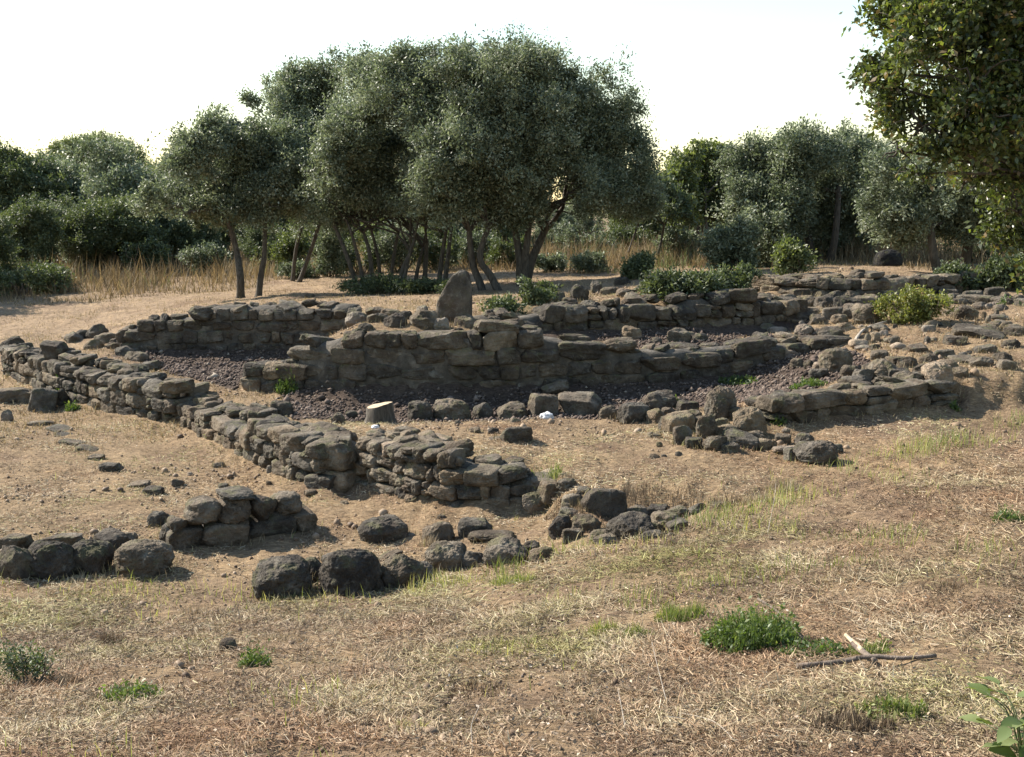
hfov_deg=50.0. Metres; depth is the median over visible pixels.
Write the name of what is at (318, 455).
ruined wall
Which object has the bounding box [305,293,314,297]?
loose stone
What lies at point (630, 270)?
shrub
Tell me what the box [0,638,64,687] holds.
shrub
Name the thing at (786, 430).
loose stone
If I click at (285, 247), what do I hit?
shrub
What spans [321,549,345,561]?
boulder
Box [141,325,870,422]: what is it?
gravel
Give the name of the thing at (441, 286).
shrub
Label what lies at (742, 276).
shrub
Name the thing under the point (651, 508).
loose stone
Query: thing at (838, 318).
boulder
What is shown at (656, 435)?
loose stone
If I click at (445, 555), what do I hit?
boulder
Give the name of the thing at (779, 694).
grass tuft
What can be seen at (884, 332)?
loose stone
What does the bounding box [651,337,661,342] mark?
loose stone
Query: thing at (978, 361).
loose stone
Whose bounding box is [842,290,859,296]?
loose stone
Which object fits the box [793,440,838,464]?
boulder
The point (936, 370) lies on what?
boulder
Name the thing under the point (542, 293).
shrub
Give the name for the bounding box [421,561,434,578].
boulder
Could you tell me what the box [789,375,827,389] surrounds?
weed clump
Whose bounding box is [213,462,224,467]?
loose stone
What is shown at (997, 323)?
loose stone
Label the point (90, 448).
flat stone
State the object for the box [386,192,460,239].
tree
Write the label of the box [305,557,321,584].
boulder
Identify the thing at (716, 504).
loose stone
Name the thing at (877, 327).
loose stone
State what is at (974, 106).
oak tree
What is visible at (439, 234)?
tree
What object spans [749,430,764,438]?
loose stone
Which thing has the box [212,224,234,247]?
tree
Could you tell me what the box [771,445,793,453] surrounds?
boulder
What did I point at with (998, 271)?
shrub
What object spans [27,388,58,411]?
boulder
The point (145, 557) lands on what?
boulder
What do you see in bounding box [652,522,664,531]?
boulder
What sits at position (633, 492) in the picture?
grass tuft
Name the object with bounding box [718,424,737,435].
boulder
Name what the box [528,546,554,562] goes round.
boulder
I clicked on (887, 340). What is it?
loose stone
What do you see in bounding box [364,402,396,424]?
tree stump
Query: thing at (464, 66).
tree
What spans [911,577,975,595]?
grass tuft
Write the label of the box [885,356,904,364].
loose stone
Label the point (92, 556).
boulder
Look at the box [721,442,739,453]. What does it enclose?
loose stone
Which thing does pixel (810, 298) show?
loose stone
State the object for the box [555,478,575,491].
boulder
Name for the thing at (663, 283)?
shrub
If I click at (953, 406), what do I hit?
weed clump
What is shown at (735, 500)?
grass tuft
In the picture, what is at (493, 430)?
boulder
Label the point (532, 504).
boulder
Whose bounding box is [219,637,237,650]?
loose stone
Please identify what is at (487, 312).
loose stone
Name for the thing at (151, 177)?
tree
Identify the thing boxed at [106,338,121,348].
loose stone
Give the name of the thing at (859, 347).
loose stone
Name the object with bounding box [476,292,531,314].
shrub
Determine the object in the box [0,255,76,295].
shrub
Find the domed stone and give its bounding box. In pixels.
[873,249,902,265]
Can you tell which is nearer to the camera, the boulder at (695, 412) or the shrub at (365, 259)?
the boulder at (695, 412)
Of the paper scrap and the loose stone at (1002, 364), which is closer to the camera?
the paper scrap
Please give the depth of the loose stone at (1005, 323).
15.30 m
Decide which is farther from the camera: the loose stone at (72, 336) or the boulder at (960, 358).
the loose stone at (72, 336)
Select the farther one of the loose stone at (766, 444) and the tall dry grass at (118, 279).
the tall dry grass at (118, 279)
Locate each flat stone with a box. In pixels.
[26,420,55,425]
[45,424,70,432]
[55,431,72,435]
[58,438,85,445]
[75,444,98,451]
[86,454,104,460]
[98,462,123,471]
[126,479,150,487]
[142,485,163,495]
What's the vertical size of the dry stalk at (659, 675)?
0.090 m
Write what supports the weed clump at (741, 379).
on the ground at (974, 392)
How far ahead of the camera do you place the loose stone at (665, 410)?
11.95 m
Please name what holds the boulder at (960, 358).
on the ground at (974, 392)
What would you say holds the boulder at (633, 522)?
on the ground at (974, 392)
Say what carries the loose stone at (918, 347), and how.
on the ground at (974, 392)
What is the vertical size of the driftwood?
0.258 m
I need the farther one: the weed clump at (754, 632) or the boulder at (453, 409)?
the boulder at (453, 409)
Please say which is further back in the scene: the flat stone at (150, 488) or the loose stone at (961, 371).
the loose stone at (961, 371)
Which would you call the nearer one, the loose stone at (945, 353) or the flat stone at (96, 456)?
the flat stone at (96, 456)
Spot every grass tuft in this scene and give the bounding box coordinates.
[31,721,81,734]
[67,571,105,586]
[86,626,127,643]
[171,601,227,617]
[179,731,218,749]
[256,631,314,641]
[316,702,368,718]
[390,717,427,731]
[415,532,438,546]
[418,614,469,626]
[444,674,508,699]
[489,567,536,585]
[522,614,567,628]
[526,459,566,489]
[543,492,573,521]
[561,706,619,729]
[574,496,617,520]
[585,613,618,637]
[618,476,671,507]
[621,622,654,638]
[653,595,708,622]
[658,483,704,508]
[689,721,747,746]
[699,490,742,510]
[738,486,779,504]
[762,687,805,701]
[764,474,804,493]
[820,563,864,584]
[845,632,894,654]
[854,688,928,722]
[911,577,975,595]
[946,677,989,698]
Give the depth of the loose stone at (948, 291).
17.92 m
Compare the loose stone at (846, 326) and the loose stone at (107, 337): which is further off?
the loose stone at (107, 337)
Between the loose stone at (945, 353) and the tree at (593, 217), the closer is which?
the loose stone at (945, 353)
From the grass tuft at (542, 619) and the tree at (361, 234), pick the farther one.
the tree at (361, 234)
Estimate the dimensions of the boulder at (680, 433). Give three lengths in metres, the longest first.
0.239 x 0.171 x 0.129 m
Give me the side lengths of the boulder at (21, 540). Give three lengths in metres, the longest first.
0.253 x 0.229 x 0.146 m
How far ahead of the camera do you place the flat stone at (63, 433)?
12.88 m
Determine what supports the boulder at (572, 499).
on the ground at (974, 392)
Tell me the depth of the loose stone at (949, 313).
16.53 m
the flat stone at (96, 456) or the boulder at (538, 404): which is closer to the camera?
the flat stone at (96, 456)
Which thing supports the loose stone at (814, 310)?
on the ground at (974, 392)
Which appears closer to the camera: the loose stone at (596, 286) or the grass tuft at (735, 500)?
the grass tuft at (735, 500)
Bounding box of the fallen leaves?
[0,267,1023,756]
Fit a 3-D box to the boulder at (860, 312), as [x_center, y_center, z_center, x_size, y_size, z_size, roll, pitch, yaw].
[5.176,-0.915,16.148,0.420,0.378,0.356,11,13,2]
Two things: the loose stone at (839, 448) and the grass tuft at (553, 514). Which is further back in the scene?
the loose stone at (839, 448)
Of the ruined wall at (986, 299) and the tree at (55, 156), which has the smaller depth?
the ruined wall at (986, 299)
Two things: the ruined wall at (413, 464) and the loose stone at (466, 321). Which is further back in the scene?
the loose stone at (466, 321)
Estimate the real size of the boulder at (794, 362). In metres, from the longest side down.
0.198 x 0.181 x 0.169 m
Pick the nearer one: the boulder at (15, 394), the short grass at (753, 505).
the short grass at (753, 505)
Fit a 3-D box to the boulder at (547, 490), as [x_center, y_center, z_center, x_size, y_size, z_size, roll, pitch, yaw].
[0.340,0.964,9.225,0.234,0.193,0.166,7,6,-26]
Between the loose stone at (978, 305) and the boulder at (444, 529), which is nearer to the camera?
the boulder at (444, 529)
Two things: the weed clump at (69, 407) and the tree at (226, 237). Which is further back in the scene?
the tree at (226, 237)
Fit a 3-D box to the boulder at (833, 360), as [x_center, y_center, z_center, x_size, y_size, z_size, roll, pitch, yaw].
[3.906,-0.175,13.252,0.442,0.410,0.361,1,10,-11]
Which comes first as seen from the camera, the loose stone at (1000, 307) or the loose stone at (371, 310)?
the loose stone at (1000, 307)
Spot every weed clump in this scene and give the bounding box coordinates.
[64,400,81,410]
[97,677,163,702]
[236,634,274,667]
[272,365,300,394]
[694,593,803,655]
[718,374,758,385]
[770,413,787,425]
[772,633,850,658]
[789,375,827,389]
[949,400,962,411]
[990,504,1023,524]
[996,294,1010,304]
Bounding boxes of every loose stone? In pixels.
[64,331,83,342]
[77,329,87,338]
[83,339,104,349]
[94,332,115,343]
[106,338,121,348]
[114,346,134,355]
[124,351,148,361]
[142,360,163,369]
[171,479,184,485]
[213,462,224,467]
[218,483,228,487]
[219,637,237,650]
[266,465,271,472]
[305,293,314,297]
[305,489,316,495]
[345,311,367,326]
[358,323,372,330]
[365,306,382,314]
[367,313,387,322]
[380,308,399,315]
[383,312,406,327]
[399,311,411,319]
[409,309,438,329]
[416,305,427,310]
[433,317,449,329]
[437,514,445,519]
[453,315,475,328]
[481,308,494,316]
[510,418,519,422]
[554,292,564,301]
[562,297,577,302]
[562,528,583,544]
[569,284,588,301]
[580,300,593,303]
[589,529,606,540]
[590,280,601,292]
[600,287,617,295]
[614,276,630,285]
[616,288,636,296]
[620,326,641,338]
[626,504,648,514]
[640,529,662,540]
[646,408,665,423]
[646,504,667,515]
[648,433,660,437]
[648,453,659,458]
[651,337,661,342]
[656,442,662,446]
[661,407,675,413]
[665,517,688,532]
[666,505,688,517]
[667,327,690,341]
[675,451,681,455]
[676,400,698,410]
[685,437,702,449]
[688,503,705,514]
[690,333,707,339]
[708,500,726,506]
[715,417,729,425]
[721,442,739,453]
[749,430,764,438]
[758,438,776,451]
[760,323,774,329]
[767,327,786,332]
[774,433,790,444]
[779,294,796,297]
[782,427,789,433]
[783,447,797,461]
[785,348,798,354]
[785,353,796,358]
[788,288,809,295]
[792,319,806,322]
[796,295,813,306]
[808,307,819,313]
[809,368,829,379]
[812,290,827,296]
[813,328,819,334]
[822,306,842,319]
[823,290,841,296]
[835,322,856,331]
[835,444,843,453]
[839,365,857,376]
[841,303,853,318]
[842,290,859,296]
[848,339,868,347]
[852,369,874,381]
[854,344,869,349]
[860,326,868,332]
[861,363,868,368]
[864,293,877,300]
[864,333,870,341]
[869,323,889,330]
[869,344,879,349]
[870,332,880,341]
[870,350,888,359]
[879,330,888,335]
[883,337,898,342]
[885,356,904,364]
[887,367,909,376]
[889,342,905,348]
[906,343,928,352]
[912,363,925,371]
[922,325,935,331]
[924,320,938,326]
[924,336,930,342]
[933,349,954,357]
[938,288,957,297]
[938,359,958,367]
[942,310,952,316]
[942,335,967,345]
[949,297,967,303]
[952,366,968,377]
[964,290,982,294]
[968,356,993,366]
[971,301,985,309]
[972,343,997,352]
[981,311,986,317]
[981,323,1001,330]
[983,287,1004,295]
[985,303,992,308]
[989,321,1001,326]
[991,314,1010,319]
[992,304,1007,310]
[996,359,1017,369]
[1001,321,1012,328]
[1001,339,1020,347]
[1003,325,1023,335]
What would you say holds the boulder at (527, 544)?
on the ground at (974, 392)
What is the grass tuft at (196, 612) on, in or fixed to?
on the ground at (974, 392)
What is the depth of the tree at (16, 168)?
39.31 m
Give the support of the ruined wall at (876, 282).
on the ground at (974, 392)
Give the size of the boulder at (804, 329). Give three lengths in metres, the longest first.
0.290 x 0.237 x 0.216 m
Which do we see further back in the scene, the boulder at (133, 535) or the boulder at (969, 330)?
the boulder at (969, 330)
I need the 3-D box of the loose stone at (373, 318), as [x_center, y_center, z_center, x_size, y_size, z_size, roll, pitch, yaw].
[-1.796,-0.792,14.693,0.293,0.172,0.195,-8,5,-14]
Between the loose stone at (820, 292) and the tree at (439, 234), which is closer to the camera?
the loose stone at (820, 292)
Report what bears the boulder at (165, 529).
on the ground at (974, 392)
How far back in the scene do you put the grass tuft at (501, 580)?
6.78 m
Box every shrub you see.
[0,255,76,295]
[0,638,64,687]
[115,233,173,274]
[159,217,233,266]
[175,239,232,275]
[244,222,285,269]
[267,218,315,266]
[274,258,327,278]
[308,226,360,276]
[332,271,406,294]
[338,230,391,274]
[361,223,431,272]
[382,274,444,294]
[414,228,464,270]
[431,277,472,294]
[455,227,499,265]
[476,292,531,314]
[484,229,532,269]
[515,274,562,304]
[534,250,567,271]
[549,219,620,255]
[568,249,616,272]
[605,224,656,249]
[618,249,657,279]
[633,263,729,304]
[650,223,709,259]
[691,208,766,270]
[711,257,766,288]
[770,229,822,274]
[863,282,958,324]
[932,258,993,291]
[949,231,1004,262]
[978,250,1023,290]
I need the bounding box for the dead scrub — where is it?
[20,670,96,689]
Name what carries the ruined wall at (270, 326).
on the ground at (974, 392)
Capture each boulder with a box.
[0,336,24,345]
[0,387,31,403]
[0,533,33,548]
[0,545,34,581]
[1,409,13,421]
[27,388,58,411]
[28,540,76,580]
[39,340,68,359]
[40,533,84,545]
[57,388,68,405]
[72,539,114,576]
[86,324,108,337]
[93,528,127,548]
[113,538,174,578]
[125,532,137,540]
[147,511,169,527]
[159,523,169,541]
[188,305,213,320]
[251,554,312,600]
[269,400,293,415]
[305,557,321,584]
[318,548,382,596]
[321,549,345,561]
[330,412,345,424]
[345,410,357,418]
[357,514,408,543]
[374,577,384,592]
[378,549,402,561]
[381,554,426,589]
[407,400,432,420]
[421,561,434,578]
[422,521,454,540]
[424,540,466,571]
[432,398,471,420]
[435,433,452,440]
[457,517,492,537]
[461,550,483,568]
[468,427,480,432]
[468,529,515,541]
[472,402,493,418]
[482,536,527,567]
[488,427,498,433]
[496,401,528,418]
[500,426,532,442]
[520,490,548,514]
[523,540,540,551]
[528,393,558,416]
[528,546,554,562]
[538,480,557,504]
[541,379,568,393]
[548,514,571,539]
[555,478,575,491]
[558,391,601,415]
[558,507,578,518]
[560,493,582,507]
[571,513,601,532]
[576,486,590,495]
[581,488,627,518]
[592,533,619,544]
[599,405,617,419]
[605,511,654,541]
[616,402,650,423]
[642,390,677,408]
[650,510,678,526]
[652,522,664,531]
[661,410,694,433]
[672,425,691,444]
[689,409,701,416]
[696,414,718,438]
[702,436,727,451]
[704,385,736,418]
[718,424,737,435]
[725,428,758,450]
[729,407,738,418]
[732,406,766,434]
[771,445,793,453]
[790,358,803,367]
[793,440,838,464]
[794,324,813,334]
[794,432,813,444]
[803,359,813,368]
[809,313,823,324]
[812,362,819,368]
[813,296,833,307]
[817,326,844,335]
[818,347,852,372]
[830,314,847,323]
[833,295,860,306]
[841,374,865,380]
[851,303,878,323]
[853,295,874,304]
[867,358,896,379]
[892,370,919,379]
[896,356,917,368]
[918,353,938,363]
[921,361,953,381]
[947,354,972,363]
[951,323,1004,339]
[953,304,978,319]
[991,351,1012,360]
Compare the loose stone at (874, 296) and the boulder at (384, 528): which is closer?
the boulder at (384, 528)
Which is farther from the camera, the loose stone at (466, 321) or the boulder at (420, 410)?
the loose stone at (466, 321)
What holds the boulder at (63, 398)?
on the ground at (974, 392)
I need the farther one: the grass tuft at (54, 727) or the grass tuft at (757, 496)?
the grass tuft at (757, 496)
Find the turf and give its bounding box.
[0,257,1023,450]
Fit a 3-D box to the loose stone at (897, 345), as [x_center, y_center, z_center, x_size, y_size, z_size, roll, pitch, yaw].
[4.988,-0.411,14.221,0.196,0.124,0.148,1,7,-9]
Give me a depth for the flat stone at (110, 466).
11.21 m
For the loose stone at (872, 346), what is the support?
on the ground at (974, 392)
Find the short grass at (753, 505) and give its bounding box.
[1,387,1023,756]
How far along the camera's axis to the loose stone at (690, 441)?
10.09 m
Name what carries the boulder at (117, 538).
on the ground at (974, 392)
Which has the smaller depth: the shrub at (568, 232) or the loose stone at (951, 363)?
the loose stone at (951, 363)
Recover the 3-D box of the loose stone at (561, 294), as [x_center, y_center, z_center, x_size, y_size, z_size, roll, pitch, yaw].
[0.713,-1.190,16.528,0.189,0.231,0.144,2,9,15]
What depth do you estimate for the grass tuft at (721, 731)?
3.41 m
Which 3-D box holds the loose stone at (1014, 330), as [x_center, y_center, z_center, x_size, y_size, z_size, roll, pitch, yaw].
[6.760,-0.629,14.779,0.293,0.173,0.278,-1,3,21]
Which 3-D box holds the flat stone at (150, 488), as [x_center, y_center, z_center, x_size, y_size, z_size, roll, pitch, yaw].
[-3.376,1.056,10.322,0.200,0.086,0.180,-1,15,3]
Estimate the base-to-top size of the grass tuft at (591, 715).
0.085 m
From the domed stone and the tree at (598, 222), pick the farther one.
the tree at (598, 222)
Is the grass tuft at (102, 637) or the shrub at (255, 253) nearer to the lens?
the grass tuft at (102, 637)
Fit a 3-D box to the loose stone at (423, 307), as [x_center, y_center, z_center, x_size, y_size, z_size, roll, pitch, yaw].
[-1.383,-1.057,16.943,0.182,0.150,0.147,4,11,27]
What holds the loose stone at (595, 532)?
on the ground at (974, 392)
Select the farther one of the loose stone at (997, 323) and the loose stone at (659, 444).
the loose stone at (997, 323)
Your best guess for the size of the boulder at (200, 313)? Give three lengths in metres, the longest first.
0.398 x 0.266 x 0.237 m
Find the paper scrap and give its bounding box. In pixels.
[540,411,553,418]
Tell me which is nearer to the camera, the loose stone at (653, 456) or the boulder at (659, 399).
the loose stone at (653, 456)
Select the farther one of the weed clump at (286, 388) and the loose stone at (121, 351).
the loose stone at (121, 351)
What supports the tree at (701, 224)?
on the ground at (974, 392)
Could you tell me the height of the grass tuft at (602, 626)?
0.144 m
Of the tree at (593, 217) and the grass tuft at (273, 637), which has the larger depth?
the tree at (593, 217)
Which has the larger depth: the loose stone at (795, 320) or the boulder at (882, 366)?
the loose stone at (795, 320)
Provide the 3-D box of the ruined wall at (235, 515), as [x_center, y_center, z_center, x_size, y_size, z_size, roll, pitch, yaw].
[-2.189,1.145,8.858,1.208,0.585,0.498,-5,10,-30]
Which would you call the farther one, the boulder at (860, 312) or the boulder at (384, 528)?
the boulder at (860, 312)
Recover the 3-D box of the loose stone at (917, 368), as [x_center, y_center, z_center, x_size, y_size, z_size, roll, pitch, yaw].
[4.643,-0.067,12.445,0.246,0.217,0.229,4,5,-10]
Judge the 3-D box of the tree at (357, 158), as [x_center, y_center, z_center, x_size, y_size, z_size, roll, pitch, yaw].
[-2.819,-4.708,24.652,4.300,5.710,4.692,0,9,0]
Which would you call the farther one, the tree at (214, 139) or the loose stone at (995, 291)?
the tree at (214, 139)
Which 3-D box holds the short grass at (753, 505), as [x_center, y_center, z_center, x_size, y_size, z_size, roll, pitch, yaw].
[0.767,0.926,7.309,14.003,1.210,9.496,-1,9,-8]
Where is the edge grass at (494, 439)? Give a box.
[0,287,1023,602]
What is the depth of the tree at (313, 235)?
38.06 m
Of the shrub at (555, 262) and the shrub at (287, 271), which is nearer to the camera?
the shrub at (555, 262)
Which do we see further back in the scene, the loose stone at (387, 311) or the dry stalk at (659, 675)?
the loose stone at (387, 311)
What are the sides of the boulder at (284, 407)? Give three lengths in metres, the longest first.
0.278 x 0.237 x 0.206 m
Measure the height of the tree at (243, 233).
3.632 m
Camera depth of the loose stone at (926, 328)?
15.15 m
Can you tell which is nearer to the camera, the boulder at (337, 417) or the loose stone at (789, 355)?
the boulder at (337, 417)
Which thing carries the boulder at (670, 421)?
on the ground at (974, 392)
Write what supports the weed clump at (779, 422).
on the ground at (974, 392)
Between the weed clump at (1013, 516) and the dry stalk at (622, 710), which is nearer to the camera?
the dry stalk at (622, 710)
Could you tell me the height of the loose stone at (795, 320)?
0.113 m
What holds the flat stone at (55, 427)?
on the ground at (974, 392)
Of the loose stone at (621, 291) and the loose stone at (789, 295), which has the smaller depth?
the loose stone at (621, 291)
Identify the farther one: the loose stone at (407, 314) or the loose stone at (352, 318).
the loose stone at (352, 318)
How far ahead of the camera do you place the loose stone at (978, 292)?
17.60 m
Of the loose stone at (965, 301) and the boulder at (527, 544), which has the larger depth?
the loose stone at (965, 301)
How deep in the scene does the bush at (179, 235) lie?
36.67 m
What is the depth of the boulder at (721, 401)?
11.23 m
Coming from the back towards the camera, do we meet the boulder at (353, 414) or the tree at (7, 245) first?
the tree at (7, 245)
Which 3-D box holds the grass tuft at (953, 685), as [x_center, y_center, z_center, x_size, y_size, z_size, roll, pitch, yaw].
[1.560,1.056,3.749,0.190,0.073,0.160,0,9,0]
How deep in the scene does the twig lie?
4.81 m
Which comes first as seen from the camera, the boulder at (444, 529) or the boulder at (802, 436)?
the boulder at (444, 529)
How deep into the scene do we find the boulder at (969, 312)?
16.12 m
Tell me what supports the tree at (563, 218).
on the ground at (974, 392)
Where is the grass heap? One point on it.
(854, 718)
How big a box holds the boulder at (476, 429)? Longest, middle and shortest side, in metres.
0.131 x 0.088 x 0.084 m
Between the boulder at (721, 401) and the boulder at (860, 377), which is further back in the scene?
the boulder at (860, 377)
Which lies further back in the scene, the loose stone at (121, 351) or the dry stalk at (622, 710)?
the loose stone at (121, 351)
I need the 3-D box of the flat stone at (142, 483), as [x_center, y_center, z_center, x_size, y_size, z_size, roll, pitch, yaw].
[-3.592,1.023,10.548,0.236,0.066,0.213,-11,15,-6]
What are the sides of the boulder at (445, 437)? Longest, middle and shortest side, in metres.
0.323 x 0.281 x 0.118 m
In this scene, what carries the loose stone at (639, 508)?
on the ground at (974, 392)
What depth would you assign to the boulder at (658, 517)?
8.20 m
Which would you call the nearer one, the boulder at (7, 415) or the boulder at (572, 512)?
the boulder at (572, 512)
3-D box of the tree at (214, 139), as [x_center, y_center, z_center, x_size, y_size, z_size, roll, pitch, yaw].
[-6.991,-4.083,25.341,2.998,4.644,3.615,5,10,32]
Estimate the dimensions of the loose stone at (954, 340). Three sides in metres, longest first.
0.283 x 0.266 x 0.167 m
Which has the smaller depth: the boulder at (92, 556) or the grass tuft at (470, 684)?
the grass tuft at (470, 684)
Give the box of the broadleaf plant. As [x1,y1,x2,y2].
[958,676,1023,756]
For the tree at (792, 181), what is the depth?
24.83 m
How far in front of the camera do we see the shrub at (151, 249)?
34.01 m
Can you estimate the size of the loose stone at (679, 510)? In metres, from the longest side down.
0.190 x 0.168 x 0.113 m
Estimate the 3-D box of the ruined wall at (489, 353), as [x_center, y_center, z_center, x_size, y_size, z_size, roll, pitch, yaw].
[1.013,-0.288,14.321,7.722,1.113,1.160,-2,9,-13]
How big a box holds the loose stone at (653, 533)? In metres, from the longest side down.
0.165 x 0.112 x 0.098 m
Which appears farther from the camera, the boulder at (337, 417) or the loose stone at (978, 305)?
the loose stone at (978, 305)
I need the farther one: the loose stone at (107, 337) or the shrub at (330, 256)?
the shrub at (330, 256)
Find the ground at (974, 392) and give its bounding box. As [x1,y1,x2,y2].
[0,214,1023,756]
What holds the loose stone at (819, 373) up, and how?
on the ground at (974, 392)
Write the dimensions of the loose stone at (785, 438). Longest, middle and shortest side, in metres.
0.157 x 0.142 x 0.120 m
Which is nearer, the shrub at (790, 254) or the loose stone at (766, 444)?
the loose stone at (766, 444)
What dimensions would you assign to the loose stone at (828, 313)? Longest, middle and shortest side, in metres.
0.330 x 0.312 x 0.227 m
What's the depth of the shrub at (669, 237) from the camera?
29.76 m
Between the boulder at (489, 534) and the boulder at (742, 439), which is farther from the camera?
the boulder at (742, 439)
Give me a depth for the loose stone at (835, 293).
17.36 m
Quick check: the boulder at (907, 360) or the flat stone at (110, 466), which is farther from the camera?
the boulder at (907, 360)
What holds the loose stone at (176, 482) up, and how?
on the ground at (974, 392)
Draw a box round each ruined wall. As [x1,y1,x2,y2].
[0,342,209,422]
[115,299,361,350]
[166,485,317,549]
[172,393,360,492]
[240,359,307,392]
[287,319,851,389]
[353,426,555,507]
[473,288,812,330]
[744,371,959,423]
[750,269,979,296]
[946,292,1023,306]
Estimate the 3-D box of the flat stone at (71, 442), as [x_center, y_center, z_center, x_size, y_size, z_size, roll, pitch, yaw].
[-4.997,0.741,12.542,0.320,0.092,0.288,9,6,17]
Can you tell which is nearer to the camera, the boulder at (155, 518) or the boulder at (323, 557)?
the boulder at (323, 557)
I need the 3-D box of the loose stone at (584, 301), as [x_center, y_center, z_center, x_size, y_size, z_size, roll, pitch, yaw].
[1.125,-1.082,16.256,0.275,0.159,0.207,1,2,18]
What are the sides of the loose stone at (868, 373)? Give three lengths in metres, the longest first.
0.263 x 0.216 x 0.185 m
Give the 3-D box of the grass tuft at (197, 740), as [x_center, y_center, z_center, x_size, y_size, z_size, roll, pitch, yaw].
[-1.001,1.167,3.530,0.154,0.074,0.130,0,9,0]
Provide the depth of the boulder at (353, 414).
12.28 m
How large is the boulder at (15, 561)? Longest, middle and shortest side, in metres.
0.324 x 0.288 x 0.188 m
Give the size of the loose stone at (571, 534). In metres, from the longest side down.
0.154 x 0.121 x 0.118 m
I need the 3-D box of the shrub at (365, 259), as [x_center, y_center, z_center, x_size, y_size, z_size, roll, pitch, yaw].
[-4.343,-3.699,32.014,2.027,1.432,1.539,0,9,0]
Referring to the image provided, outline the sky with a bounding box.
[0,0,956,208]
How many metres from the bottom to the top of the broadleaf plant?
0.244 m
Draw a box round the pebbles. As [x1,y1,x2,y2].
[0,266,1023,756]
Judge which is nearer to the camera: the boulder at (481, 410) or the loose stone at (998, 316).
the boulder at (481, 410)
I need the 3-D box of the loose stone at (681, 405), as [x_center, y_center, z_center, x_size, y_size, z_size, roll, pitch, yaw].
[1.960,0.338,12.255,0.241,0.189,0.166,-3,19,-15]
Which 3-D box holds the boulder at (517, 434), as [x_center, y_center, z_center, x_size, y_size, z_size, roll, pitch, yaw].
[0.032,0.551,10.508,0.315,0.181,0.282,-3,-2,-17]
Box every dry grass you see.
[0,223,1014,305]
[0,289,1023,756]
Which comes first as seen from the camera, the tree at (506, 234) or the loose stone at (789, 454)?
the loose stone at (789, 454)
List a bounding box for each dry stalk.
[471,705,479,748]
[617,688,625,729]
[652,644,668,707]
[679,712,739,748]
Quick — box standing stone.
[436,270,471,322]
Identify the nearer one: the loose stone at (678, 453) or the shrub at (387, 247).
the loose stone at (678, 453)
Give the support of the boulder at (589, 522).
on the ground at (974, 392)
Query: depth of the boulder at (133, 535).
8.75 m
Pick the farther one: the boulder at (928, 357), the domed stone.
the domed stone
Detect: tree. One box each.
[0,135,76,213]
[0,189,78,265]
[0,208,30,284]
[9,149,127,212]
[20,139,88,255]
[37,198,115,270]
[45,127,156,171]
[54,127,185,258]
[56,188,174,269]
[120,98,274,298]
[138,155,168,235]
[142,166,225,260]
[197,84,316,296]
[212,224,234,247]
[230,211,301,255]
[232,222,282,261]
[256,40,389,281]
[283,216,316,240]
[287,35,461,292]
[302,222,335,256]
[342,214,387,248]
[354,214,386,252]
[367,20,580,290]
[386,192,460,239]
[419,221,455,255]
[437,41,674,285]
[453,217,478,247]
[474,211,544,254]
[532,209,588,251]
[556,201,606,237]
[561,196,596,221]
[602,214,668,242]
[609,168,702,258]
[655,132,737,235]
[693,134,749,234]
[699,112,894,267]
[837,126,905,198]
[838,0,1023,305]
[850,127,1023,271]
[877,131,945,194]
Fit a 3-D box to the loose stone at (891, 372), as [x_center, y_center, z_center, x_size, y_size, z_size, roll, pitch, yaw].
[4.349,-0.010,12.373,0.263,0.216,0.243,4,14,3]
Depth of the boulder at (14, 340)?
17.54 m
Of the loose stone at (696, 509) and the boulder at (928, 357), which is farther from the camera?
the boulder at (928, 357)
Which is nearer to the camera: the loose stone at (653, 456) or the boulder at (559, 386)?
the loose stone at (653, 456)
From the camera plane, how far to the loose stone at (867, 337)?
14.89 m
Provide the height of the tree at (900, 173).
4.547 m
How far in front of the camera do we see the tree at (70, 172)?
40.63 m
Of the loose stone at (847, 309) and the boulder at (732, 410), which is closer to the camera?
the boulder at (732, 410)
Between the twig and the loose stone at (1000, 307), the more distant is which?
the loose stone at (1000, 307)
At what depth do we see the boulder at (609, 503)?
8.52 m
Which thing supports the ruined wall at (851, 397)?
on the ground at (974, 392)
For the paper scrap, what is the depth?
11.88 m
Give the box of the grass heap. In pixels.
[807,700,902,735]
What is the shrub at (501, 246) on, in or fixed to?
on the ground at (974, 392)
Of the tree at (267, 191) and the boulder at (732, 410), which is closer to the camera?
the boulder at (732, 410)
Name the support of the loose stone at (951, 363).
on the ground at (974, 392)
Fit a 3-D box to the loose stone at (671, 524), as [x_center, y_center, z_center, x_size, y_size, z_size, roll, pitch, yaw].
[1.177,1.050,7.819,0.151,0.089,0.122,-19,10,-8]
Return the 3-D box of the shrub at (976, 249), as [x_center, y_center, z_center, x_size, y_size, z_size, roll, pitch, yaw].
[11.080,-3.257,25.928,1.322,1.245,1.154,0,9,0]
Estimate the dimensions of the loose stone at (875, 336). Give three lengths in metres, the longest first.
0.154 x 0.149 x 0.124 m
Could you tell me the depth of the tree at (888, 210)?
20.98 m
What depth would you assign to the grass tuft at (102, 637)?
5.75 m
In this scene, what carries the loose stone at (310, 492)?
on the ground at (974, 392)
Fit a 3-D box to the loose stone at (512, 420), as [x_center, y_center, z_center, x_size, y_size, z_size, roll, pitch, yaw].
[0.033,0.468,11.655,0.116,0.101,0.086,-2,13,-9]
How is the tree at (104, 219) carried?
on the ground at (974, 392)

